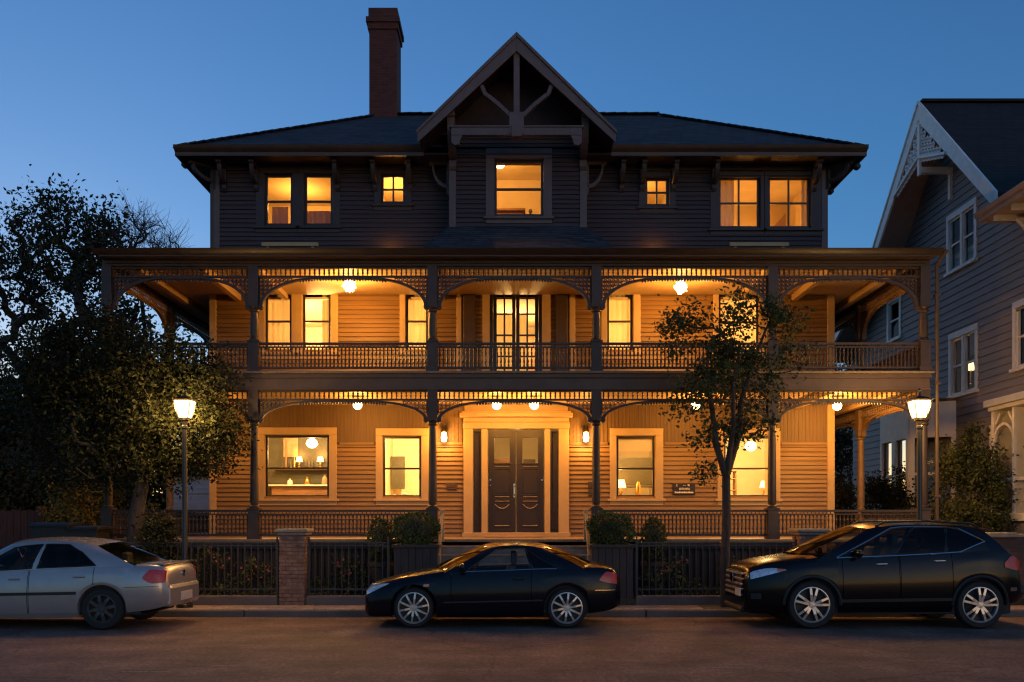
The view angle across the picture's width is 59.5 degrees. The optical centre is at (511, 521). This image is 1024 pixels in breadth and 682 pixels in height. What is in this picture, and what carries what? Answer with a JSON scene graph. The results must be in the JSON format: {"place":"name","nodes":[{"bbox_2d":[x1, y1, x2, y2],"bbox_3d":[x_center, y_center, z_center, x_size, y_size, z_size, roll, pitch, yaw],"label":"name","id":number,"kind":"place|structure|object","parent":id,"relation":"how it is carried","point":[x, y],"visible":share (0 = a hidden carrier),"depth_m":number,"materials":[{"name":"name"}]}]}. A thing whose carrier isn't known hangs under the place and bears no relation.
{"place":"outdoors","nodes":[
{"label":"outdoors","id":0,"kind":"place"},
{"bbox_2d":[0,617,1023,681],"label":"road","id":1,"kind":"structure","parent":0,"point":[547,649],"depth_m":11.85,"materials":[{"name":"asphalt"}]},
{"bbox_2d":[0,537,198,629],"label":"parked sedan","id":2,"kind":"object","parent":1,"relation":"on","point":[101,583],"visible":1,"depth_m":14.12,"materials":[{"name":"silver paint"}]},
{"bbox_2d":[365,541,619,627],"bbox_3d":[-0.299,1.010,15.120,4.214,1.380,1.944,0,0,0],"label":"parked coupe","id":3,"kind":"object","parent":1,"relation":"on","point":[562,588],"visible":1,"depth_m":14.33,"materials":[{"name":"black paint"}]},
{"bbox_2d":[724,520,1023,628],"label":"parked suv","id":4,"kind":"object","parent":1,"relation":"on","point":[967,575],"visible":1,"depth_m":14.24,"materials":[{"name":"black paint"}]},
{"bbox_2d":[0,0,1023,492],"label":"sky","id":5,"kind":"structure","parent":0,"point":[103,91],"materials":[{"name":"blue"}]},
{"bbox_2d":[493,459,535,532],"bbox_3d":[0.066,-0.675,23.502,1.143,1.950,0.171,0,0,-14],"label":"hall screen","id":6,"kind":"object","parent":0,"point":[508,460],"visible":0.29,"depth_m":23.40,"materials":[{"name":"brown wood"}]},
{"bbox_2d":[528,336,534,370],"bbox_3d":[0.675,-3.980,23.435,0.850,1.700,0.530,0,0,0],"label":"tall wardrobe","id":7,"kind":"object","parent":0,"point":[531,338],"visible":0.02,"depth_m":23.17,"materials":[{"name":"brown wood"}]},
{"bbox_2d":[169,605,1023,616],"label":"sidewalk","id":8,"kind":"structure","parent":0,"point":[362,607],"depth_m":16.52,"materials":[{"name":"concrete"}]},
{"bbox_2d":[172,388,196,607],"bbox_3d":[-6.045,-0.444,16.550,0.364,4.048,0.364,0,0,0],"label":"street lamp","id":9,"kind":"object","parent":8,"relation":"on","point":[184,405],"visible":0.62,"depth_m":16.50,"materials":[{"name":"black"}]},
{"bbox_2d":[698,605,732,608],"bbox_3d":[3.957,1.576,16.605,0.900,0.004,0.630,0,0,0],"label":"tree pit","id":10,"kind":"object","parent":8,"relation":"on","point":[711,606],"visible":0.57,"depth_m":16.48,"materials":[{"name":"soil"}]},
{"bbox_2d":[649,282,826,606],"bbox_3d":[4.152,-1.440,16.570,3.242,6.081,1.849,0,0,0],"label":"street tree","id":11,"kind":"object","parent":10,"relation":"on","point":[735,431],"visible":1,"depth_m":16.55,"materials":[{"name":"green plant"}]},
{"bbox_2d":[907,388,932,519],"bbox_3d":[7.526,-0.444,16.550,0.364,4.048,0.364,0,0,0],"label":"street lamp","id":12,"kind":"object","parent":8,"relation":"on","point":[919,405],"visible":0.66,"depth_m":16.51,"materials":[{"name":"black"}]},
{"bbox_2d":[199,592,1023,605],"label":"garden ground","id":13,"kind":"structure","parent":0,"point":[633,601],"depth_m":16.99,"materials":[{"name":"soil"}]},
{"bbox_2d":[0,343,31,467],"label":"bush","id":14,"kind":"object","parent":13,"relation":"on","point":[5,367],"visible":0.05,"depth_m":29.05,"materials":[{"name":"green plant"}]},
{"bbox_2d":[0,506,43,565],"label":"board fence","id":15,"kind":"object","parent":13,"relation":"on","point":[14,526],"visible":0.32,"depth_m":19.60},
{"bbox_2d":[0,187,73,381],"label":"background tree","id":16,"kind":"object","parent":13,"relation":"on","point":[16,219],"visible":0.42,"depth_m":35.88,"materials":[{"name":"green plant"}]},
{"bbox_2d":[0,377,85,513],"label":"bush","id":17,"kind":"object","parent":13,"relation":"on","point":[4,409],"visible":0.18,"depth_m":25.41,"materials":[{"name":"green plant"}]},
{"bbox_2d":[0,352,103,507],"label":"bush","id":18,"kind":"object","parent":13,"relation":"on","point":[7,370],"visible":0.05,"depth_m":26.36,"materials":[{"name":"green plant"}]},
{"bbox_2d":[28,522,84,563],"bbox_3d":[-9.050,0.727,17.842,0.807,1.441,0.752,0,0,0],"label":"wheeled bin","id":19,"kind":"object","parent":13,"relation":"on","point":[45,529],"visible":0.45,"depth_m":17.50,"materials":[{"name":"plastic"}]},
{"bbox_2d":[0,164,113,431],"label":"background tree","id":20,"kind":"object","parent":13,"relation":"on","point":[47,268],"visible":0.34,"depth_m":33.78,"materials":[{"name":"green plant"}]},
{"bbox_2d":[30,478,102,565],"bbox_3d":[-9.343,0.232,19.223,1.717,2.555,1.517,0,0,0],"label":"bush","id":21,"kind":"object","parent":13,"relation":"on","point":[74,510],"visible":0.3,"depth_m":19.05,"materials":[{"name":"green plant"}]},
{"bbox_2d":[24,439,133,536],"bbox_3d":[-11.234,-0.230,23.459,3.426,4.004,3.176,0,0,45],"label":"bush","id":22,"kind":"object","parent":13,"relation":"on","point":[115,480],"visible":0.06,"depth_m":23.17,"materials":[{"name":"green plant"}]},
{"bbox_2d":[64,526,112,538],"bbox_3d":[-8.417,0.760,17.842,0.673,1.374,0.752,0,0,0],"label":"wheeled bin","id":23,"kind":"object","parent":13,"relation":"on","point":[91,531],"visible":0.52,"depth_m":17.50,"materials":[{"name":"plastic"}]},
{"bbox_2d":[51,180,148,359],"bbox_3d":[-15.080,-5.468,32.898,3.666,13.951,3.296,0,0,0],"label":"background tree","id":24,"kind":"object","parent":13,"relation":"on","point":[89,266],"visible":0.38,"depth_m":32.74,"materials":[{"name":"green plant"}]},
{"bbox_2d":[85,478,130,537],"bbox_3d":[-10.363,0.125,22.998,1.472,2.670,1.394,0,0,-30],"label":"bush","id":25,"kind":"object","parent":13,"relation":"on","point":[117,503],"visible":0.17,"depth_m":22.91,"materials":[{"name":"green plant"}]},
{"bbox_2d":[1,297,262,563],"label":"dense tree","id":26,"kind":"object","parent":13,"relation":"on","point":[91,377],"visible":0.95,"depth_m":17.23,"materials":[{"name":"green plant"}]},
{"bbox_2d":[89,430,175,509],"bbox_3d":[-13.231,-1.829,30.811,3.855,6.578,3.405,0,0,0],"label":"bush","id":27,"kind":"object","parent":13,"relation":"on","point":[162,506],"visible":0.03,"depth_m":30.70,"materials":[{"name":"green plant"}]},
{"bbox_2d":[84,293,189,509],"bbox_3d":[-12.888,-3.442,29.998,3.662,9.906,3.383,0,0,25],"label":"background tree","id":28,"kind":"object","parent":13,"relation":"on","point":[132,309],"visible":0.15,"depth_m":29.87,"materials":[{"name":"green plant"}]},
{"bbox_2d":[94,188,193,338],"bbox_3d":[-13.304,-5.294,33.223,3.179,13.588,3.829,0,0,0],"label":"bare tree","id":29,"kind":"object","parent":13,"relation":"on","point":[144,236],"visible":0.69,"depth_m":32.76,"materials":[{"name":"brown plant"}]},
{"bbox_2d":[126,500,192,559],"bbox_3d":[-6.816,0.594,17.287,1.246,2.054,1.159,0,0,0],"label":"bush","id":30,"kind":"object","parent":13,"relation":"on","point":[154,532],"visible":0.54,"depth_m":17.16,"materials":[{"name":"green plant"}]},
{"bbox_2d":[158,447,208,533],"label":"garden shed","id":31,"kind":"structure","parent":13,"relation":"on","point":[198,497],"depth_m":26.47,"materials":[{"name":"white paint"}]},
{"bbox_2d":[187,496,208,533],"bbox_3d":[-9.300,0.300,26.483,0.860,2.160,0.075,0,0,0],"label":"door","id":32,"kind":"structure","parent":31,"relation":"in","point":[194,502],"depth_m":26.45,"materials":[{"name":"white paint"}]},
{"bbox_2d":[192,541,236,587],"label":"flower plant","id":33,"kind":"object","parent":13,"relation":"on","point":[213,559],"visible":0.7,"depth_m":17.71,"materials":[{"name":"green plant"}]},
{"bbox_2d":[192,595,279,604],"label":"garden kerb","id":34,"kind":"structure","parent":13,"relation":"on","point":[237,600],"depth_m":16.98,"materials":[{"name":"concrete"}]},
{"bbox_2d":[123,537,278,594],"bbox_3d":[-5.930,0.837,17.090,2.960,1.123,0.060,0,0,0],"label":"iron fence","id":35,"kind":"object","parent":34,"relation":"on","point":[251,588],"visible":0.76,"depth_m":17.08,"materials":[{"name":"metal"}]},
{"bbox_2d":[240,556,275,587],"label":"flower plant","id":36,"kind":"object","parent":13,"relation":"on","point":[248,569],"visible":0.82,"depth_m":17.69,"materials":[{"name":"green plant"}]},
{"bbox_2d":[275,529,313,604],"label":"brick pillar","id":37,"kind":"structure","parent":13,"relation":"on","point":[293,564],"depth_m":16.99,"materials":[{"name":"brick"}]},
{"bbox_2d":[306,595,364,604],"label":"garden kerb","id":38,"kind":"structure","parent":13,"relation":"on","point":[335,599],"depth_m":16.98,"materials":[{"name":"concrete"}]},
{"bbox_2d":[307,536,389,594],"bbox_3d":[-3.115,0.837,17.090,1.570,1.123,0.060,0,0,0],"label":"iron fence","id":39,"kind":"object","parent":38,"relation":"on","point":[309,588],"visible":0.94,"depth_m":17.08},
{"bbox_2d":[325,553,370,592],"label":"flower plant","id":40,"kind":"object","parent":13,"relation":"on","point":[345,567],"visible":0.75,"depth_m":17.71,"materials":[{"name":"green plant"}]},
{"bbox_2d":[370,561,393,583],"bbox_3d":[-2.625,1.120,17.900,0.520,0.640,0.507,0,0,0],"label":"plant pot","id":41,"kind":"object","parent":13,"relation":"on","point":[378,571],"visible":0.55,"depth_m":17.70,"materials":[{"name":"brown ceramic"}]},
{"bbox_2d":[365,515,394,561],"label":"shrub","id":42,"kind":"object","parent":41,"relation":"on","point":[380,532],"visible":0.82,"depth_m":17.77,"materials":[{"name":"green plant"}]},
{"bbox_2d":[391,544,442,588],"bbox_3d":[-1.832,1.002,17.395,0.910,1.145,0.830,0,0,0],"label":"planter box","id":43,"kind":"object","parent":13,"relation":"on","point":[410,557],"visible":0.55,"depth_m":17.02,"materials":[{"name":"grey wood"}]},
{"bbox_2d":[390,510,440,544],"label":"shrub","id":44,"kind":"object","parent":43,"relation":"on","point":[411,528],"visible":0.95,"depth_m":17.14,"materials":[{"name":"green plant"}]},
{"bbox_2d":[198,572,719,594],"bbox_3d":[0.776,1.246,17.742,16.526,0.568,1.222,0,0,0],"label":"ground cover","id":45,"kind":"object","parent":13,"relation":"on","point":[338,592],"visible":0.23,"depth_m":17.55,"materials":[{"name":"green plant"}]},
{"bbox_2d":[91,8,948,592],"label":"victorian house","id":46,"kind":"structure","parent":13,"relation":"on","point":[615,202],"depth_m":20.87,"materials":[{"name":"beige"}]},
{"bbox_2d":[253,170,299,232],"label":"window","id":47,"kind":"structure","parent":46,"relation":"in","point":[262,225],"depth_m":20.96,"materials":[{"name":"black wood"}]},
{"bbox_2d":[259,294,297,358],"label":"window","id":48,"kind":"structure","parent":46,"relation":"in","point":[263,314],"depth_m":20.96,"materials":[{"name":"beige wood"}]},
{"bbox_2d":[268,295,289,348],"bbox_3d":[-5.479,-4.685,21.238,0.682,1.610,0.040,0,0,0],"label":"curtain","id":49,"kind":"object","parent":46,"relation":"hanging from","point":[278,310],"visible":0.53,"depth_m":21.24,"materials":[{"name":"fabric"}]},
{"bbox_2d":[272,207,287,222],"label":"curtain","id":50,"kind":"object","parent":46,"relation":"hanging from","point":[279,214],"visible":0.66,"depth_m":21.21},
{"bbox_2d":[261,242,318,247],"bbox_3d":[-5.027,-6.180,20.300,1.276,0.290,0.100,0,0,0],"label":"flashing bar","id":51,"kind":"object","parent":46,"relation":"on","point":[289,244],"visible":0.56,"depth_m":20.25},
{"bbox_2d":[268,438,326,494],"bbox_3d":[-5.175,-1.125,23.310,3.450,2.810,0.580,0,0,0],"label":"bar cabinet","id":52,"kind":"object","parent":46,"relation":"on","point":[276,458],"visible":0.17,"depth_m":23.56,"materials":[{"name":"green paint"}]},
{"bbox_2d":[283,438,297,456],"bbox_3d":[-5.810,-2.000,23.532,0.380,0.600,0.045,0,0,0],"label":"framed print","id":53,"kind":"object","parent":52,"relation":"attached to","point":[292,447],"visible":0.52,"depth_m":23.51,"materials":[{"name":"paper"}]},
{"bbox_2d":[258,427,338,504],"bbox_3d":[-5.020,-1.300,21.035,1.940,1.820,0.250,0,0,0],"label":"window","id":54,"kind":"structure","parent":46,"relation":"in","point":[264,433],"depth_m":20.96,"materials":[{"name":"beige wood"}]},
{"bbox_2d":[297,294,339,358],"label":"window","id":55,"kind":"structure","parent":46,"relation":"in","point":[333,298],"depth_m":20.96,"materials":[{"name":"beige wood"}]},
{"bbox_2d":[307,211,330,223],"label":"curtain","id":56,"kind":"object","parent":46,"relation":"hanging from","point":[318,216],"visible":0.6,"depth_m":21.22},
{"bbox_2d":[296,170,341,232],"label":"window","id":57,"kind":"structure","parent":46,"relation":"in","point":[305,227],"depth_m":20.96,"materials":[{"name":"black wood"}]},
{"bbox_2d":[322,295,328,348],"bbox_3d":[-4.385,-4.685,21.238,0.234,1.610,0.040,0,0,0],"label":"curtain","id":58,"kind":"object","parent":46,"relation":"hanging from","point":[325,316],"visible":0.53,"depth_m":21.24,"materials":[{"name":"fabric"}]},
{"bbox_2d":[342,280,355,292],"bbox_3d":[-3.562,-5.155,19.504,0.287,0.327,0.291,0,0,27],"label":"ceiling lamp","id":59,"kind":"object","parent":46,"relation":"hanging from","point":[349,286],"visible":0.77,"depth_m":19.42,"materials":[{"name":"white glass"}]},
{"bbox_2d":[372,165,413,210],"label":"window","id":60,"kind":"structure","parent":46,"relation":"in","point":[379,204],"depth_m":20.96,"materials":[{"name":"black wood"}]},
{"bbox_2d":[391,456,404,488],"bbox_3d":[-3.140,-1.350,24.645,0.380,0.900,0.090,0,0,0],"label":"framed print","id":61,"kind":"object","parent":46,"relation":"attached to","point":[397,479],"depth_m":24.60,"materials":[{"name":"brown paint"}]},
{"bbox_2d":[373,428,428,504],"bbox_3d":[-2.565,-1.290,21.035,1.350,1.800,0.250,0,0,0],"label":"window","id":62,"kind":"structure","parent":46,"relation":"in","point":[382,434],"depth_m":20.96,"materials":[{"name":"beige wood"}]},
{"bbox_2d":[397,294,428,358],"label":"window","id":63,"kind":"structure","parent":46,"relation":"in","point":[404,321],"depth_m":20.96,"materials":[{"name":"beige wood"}]},
{"bbox_2d":[408,295,425,348],"bbox_3d":[-2.230,-4.685,21.238,0.580,1.610,0.040,0,0,0],"label":"curtain","id":64,"kind":"object","parent":46,"relation":"hanging from","point":[416,331],"visible":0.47,"depth_m":21.23,"materials":[{"name":"fabric"}]},
{"bbox_2d":[488,431,515,531],"bbox_3d":[-0.234,-0.946,20.959,0.645,2.381,0.122,0,0,0],"label":"door","id":65,"kind":"structure","parent":46,"relation":"in","point":[501,476],"depth_m":20.97,"materials":[{"name":"paint"}]},
{"bbox_2d":[497,315,511,370],"bbox_3d":[-0.230,-4.090,21.498,0.460,1.820,0.040,0,0,0],"label":"curtain","id":66,"kind":"object","parent":46,"relation":"hanging from","point":[500,324],"visible":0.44,"depth_m":21.50,"materials":[{"name":"fabric"}]},
{"bbox_2d":[493,295,515,370],"bbox_3d":[-0.178,-4.315,21.008,0.528,2.294,0.115,0,0,0],"label":"door","id":67,"kind":"structure","parent":46,"relation":"in","point":[495,313],"depth_m":21.02,"materials":[{"name":"black wood"}]},
{"bbox_2d":[497,208,524,213],"bbox_3d":[-0.235,-6.920,22.435,1.130,1.680,0.570,0,0,0],"label":"brown cupboard","id":68,"kind":"object","parent":46,"relation":"on","point":[510,210],"visible":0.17,"depth_m":22.18,"materials":[{"name":"brown wood"}]},
{"bbox_2d":[483,148,553,223],"bbox_3d":[0.155,-7.641,20.435,1.607,1.712,0.250,0,0,0],"label":"window","id":69,"kind":"structure","parent":46,"relation":"in","point":[491,217],"depth_m":20.36,"materials":[{"name":"brown wood"}]},
{"bbox_2d":[520,315,525,370],"bbox_3d":[0.220,-4.090,21.498,0.240,1.820,0.040,0,0,0],"label":"curtain","id":70,"kind":"object","parent":46,"relation":"hanging from","point":[522,326],"visible":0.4,"depth_m":21.49,"materials":[{"name":"fabric"}]},
{"bbox_2d":[516,295,538,370],"bbox_3d":[0.358,-4.315,21.008,0.528,2.294,0.115,0,0,0],"label":"door","id":71,"kind":"structure","parent":46,"relation":"in","point":[518,313],"depth_m":21.02,"materials":[{"name":"black wood"}]},
{"bbox_2d":[516,431,543,531],"bbox_3d":[0.423,-0.946,20.982,0.645,2.381,0.076,0,0,0],"label":"door","id":72,"kind":"structure","parent":46,"relation":"in","point":[529,476],"depth_m":20.97,"materials":[{"name":"paint"}]},
{"bbox_2d":[609,295,629,348],"bbox_3d":[2.529,-4.685,21.238,0.662,1.610,0.040,0,0,0],"label":"curtain","id":73,"kind":"object","parent":46,"relation":"hanging from","point":[619,310],"visible":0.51,"depth_m":21.24,"materials":[{"name":"fabric"}]},
{"bbox_2d":[601,294,640,358],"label":"window","id":74,"kind":"structure","parent":46,"relation":"in","point":[635,299],"depth_m":20.96,"materials":[{"name":"beige wood"}]},
{"bbox_2d":[618,458,651,487],"bbox_3d":[3.000,-1.265,22.975,1.320,0.770,0.150,0,0,0],"label":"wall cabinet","id":75,"kind":"object","parent":46,"relation":"attached to","point":[631,478],"depth_m":23.00,"materials":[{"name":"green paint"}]},
{"bbox_2d":[618,439,651,451],"bbox_3d":[2.900,-1.820,21.150,0.820,0.320,0.040,0,0,0],"label":"roller blind","id":76,"kind":"object","parent":46,"relation":"attached to","point":[634,445],"visible":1,"depth_m":21.13,"materials":[{"name":"fabric"}]},
{"bbox_2d":[608,428,665,504],"bbox_3d":[2.915,-1.290,21.035,1.350,1.800,0.250,0,0,0],"label":"window","id":77,"kind":"structure","parent":46,"relation":"in","point":[656,434],"depth_m":20.96,"materials":[{"name":"beige wood"}]},
{"bbox_2d":[637,168,677,212],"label":"window","id":78,"kind":"structure","parent":46,"relation":"in","point":[651,172],"depth_m":20.96,"materials":[{"name":"black wood"}]},
{"bbox_2d":[674,280,686,293],"bbox_3d":[3.673,-5.136,19.496,0.312,0.366,0.304,0,0,0],"label":"ceiling lamp","id":79,"kind":"object","parent":46,"relation":"hanging from","point":[680,286],"visible":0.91,"depth_m":19.42,"materials":[{"name":"white glass"}]},
{"bbox_2d":[673,483,694,494],"bbox_3d":[4.020,-0.770,20.952,0.520,0.260,0.052,0,0,0],"label":"wall sign","id":80,"kind":"object","parent":46,"relation":"attached to","point":[683,489],"visible":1,"depth_m":20.93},
{"bbox_2d":[721,181,733,225],"bbox_3d":[5.050,-7.465,21.218,0.420,1.370,0.040,0,0,0],"label":"curtain","id":81,"kind":"object","parent":46,"relation":"hanging from","point":[727,195],"visible":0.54,"depth_m":21.22,"materials":[{"name":"fabric"}]},
{"bbox_2d":[708,171,765,234],"bbox_3d":[5.272,-7.455,21.035,1.365,1.490,0.250,0,0,0],"label":"window","id":82,"kind":"structure","parent":46,"relation":"in","point":[715,197],"depth_m":20.96,"materials":[{"name":"brown wood"}]},
{"bbox_2d":[721,295,755,348],"bbox_3d":[5.319,-4.665,21.238,1.002,1.570,0.040,0,0,0],"label":"curtain","id":83,"kind":"object","parent":46,"relation":"hanging from","point":[753,337],"visible":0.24,"depth_m":21.23,"materials":[{"name":"fabric"}]},
{"bbox_2d":[712,294,766,358],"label":"window","id":84,"kind":"structure","parent":46,"relation":"in","point":[716,297],"depth_m":20.96,"materials":[{"name":"beige wood"}]},
{"bbox_2d":[715,428,782,504],"bbox_3d":[5.545,-1.290,21.035,1.570,1.800,0.250,0,0,0],"label":"window","id":85,"kind":"structure","parent":46,"relation":"in","point":[719,498],"depth_m":20.96,"materials":[{"name":"beige wood"}]},
{"bbox_2d":[729,242,788,247],"bbox_3d":[5.597,-6.180,20.300,1.334,0.290,0.100,0,0,0],"label":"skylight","id":86,"kind":"object","parent":46,"relation":"on","point":[758,244],"visible":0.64,"depth_m":20.25},
{"bbox_2d":[764,439,767,494],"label":"curtain","id":87,"kind":"object","parent":46,"relation":"hanging from","point":[765,466],"visible":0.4,"depth_m":21.30,"materials":[{"name":"fabric"}]},
{"bbox_2d":[763,171,823,234],"bbox_3d":[6.577,-7.455,21.035,1.425,1.490,0.250,0,0,0],"label":"window","id":88,"kind":"structure","parent":46,"relation":"in","point":[813,203],"depth_m":20.96,"materials":[{"name":"brown wood"}]},
{"bbox_2d":[801,181,806,225],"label":"curtain","id":89,"kind":"object","parent":46,"relation":"hanging from","point":[804,207],"visible":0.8,"depth_m":21.22,"materials":[{"name":"fabric"}]},
{"bbox_2d":[586,544,635,598],"bbox_3d":[1.909,1.002,17.395,0.870,1.145,0.830,0,0,0],"label":"planter box","id":90,"kind":"object","parent":13,"relation":"on","point":[618,558],"visible":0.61,"depth_m":17.02,"materials":[{"name":"grey wood"}]},
{"bbox_2d":[585,509,637,543],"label":"shrub","id":91,"kind":"object","parent":90,"relation":"on","point":[608,527],"visible":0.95,"depth_m":17.14,"materials":[{"name":"green plant"}]},
{"bbox_2d":[646,552,688,594],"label":"flower plant","id":92,"kind":"object","parent":13,"relation":"on","point":[666,574],"visible":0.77,"depth_m":17.64,"materials":[{"name":"green plant"}]},
{"bbox_2d":[635,595,719,604],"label":"garden kerb","id":93,"kind":"structure","parent":13,"relation":"on","point":[677,599],"depth_m":16.98,"materials":[{"name":"concrete"}]},
{"bbox_2d":[635,536,796,594],"bbox_3d":[3.895,0.837,17.090,3.090,1.123,0.060,0,0,0],"label":"iron fence","id":94,"kind":"object","parent":93,"relation":"on","point":[675,545],"visible":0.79,"depth_m":17.08,"materials":[{"name":"metal"}]},
{"bbox_2d":[789,529,830,554],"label":"brick pillar","id":95,"kind":"structure","parent":13,"relation":"on","point":[802,535],"depth_m":17.02,"materials":[{"name":"brick"}]},
{"bbox_2d":[835,362,852,509],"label":"tree","id":96,"kind":"object","parent":13,"relation":"on","point":[843,439],"visible":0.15,"depth_m":41.50,"materials":[{"name":"green plant"}]},
{"bbox_2d":[835,470,856,525],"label":"bush","id":97,"kind":"object","parent":13,"relation":"on","point":[844,497],"visible":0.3,"depth_m":23.34,"materials":[{"name":"green plant"}]},
{"bbox_2d":[848,461,916,518],"bbox_3d":[10.308,0.090,24.425,2.264,3.502,1.948,0,0,0],"label":"bush","id":98,"kind":"object","parent":13,"relation":"on","point":[889,496],"visible":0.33,"depth_m":24.27,"materials":[{"name":"green plant"}]},
{"bbox_2d":[894,483,956,520],"bbox_3d":[10.255,0.244,22.491,1.952,2.431,1.655,0,0,0],"label":"bush","id":99,"kind":"object","parent":13,"relation":"on","point":[906,506],"visible":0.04,"depth_m":22.53,"materials":[{"name":"green plant"}]},
{"bbox_2d":[835,98,1023,533],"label":"grey house","id":100,"kind":"structure","parent":13,"relation":"on","point":[956,190],"depth_m":23.17,"materials":[{"name":"wood"}]},
{"bbox_2d":[886,296,901,341],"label":"window","id":101,"kind":"structure","parent":100,"relation":"in","point":[889,305],"depth_m":27.55,"materials":[{"name":"white paint"}]},
{"bbox_2d":[879,397,955,516],"bbox_3d":[11.142,-0.935,25.000,1.124,4.670,3.000,0,0,0],"label":"bay window","id":102,"kind":"structure","parent":100,"relation":"in","point":[895,427],"depth_m":24.10,"materials":[{"name":"white paint"}]},
{"bbox_2d":[943,196,978,277],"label":"window","id":103,"kind":"structure","parent":100,"relation":"in","point":[961,213],"depth_m":23.23,"materials":[{"name":"white paint"}]},
{"bbox_2d":[945,323,978,399],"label":"window","id":104,"kind":"structure","parent":100,"relation":"in","point":[963,334],"depth_m":23.14,"materials":[{"name":"white paint"}]},
{"bbox_2d":[1009,298,1023,372],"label":"window","id":105,"kind":"structure","parent":100,"relation":"in","point":[1016,316],"depth_m":20.74,"materials":[{"name":"white paint"}]},
{"bbox_2d":[928,418,1023,531],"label":"bush","id":106,"kind":"object","parent":13,"relation":"on","point":[958,469],"visible":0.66,"depth_m":19.99,"materials":[{"name":"green plant"}]},
{"bbox_2d":[985,532,1023,597],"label":"brick wall","id":107,"kind":"structure","parent":13,"relation":"on","point":[1012,543],"depth_m":17.12,"materials":[{"name":"brick"}]},
{"bbox_3d":[2.830,1.120,17.900,0.520,0.640,0.507,0,0,0],"label":"plant pot","id":108,"kind":"object","parent":13,"relation":"on","visible":0},
{"bbox_2d":[639,516,667,561],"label":"shrub","id":109,"kind":"object","parent":108,"relation":"on","point":[653,533],"visible":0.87,"depth_m":17.77,"materials":[{"name":"green plant"}]},
{"label":"ground","id":110,"kind":"structure","parent":0,"visible":0},
{"bbox_2d":[82,609,1023,616],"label":"kerb","id":111,"kind":"structure","parent":110,"relation":"on","point":[362,613],"depth_m":16.03,"materials":[{"name":"concrete"}]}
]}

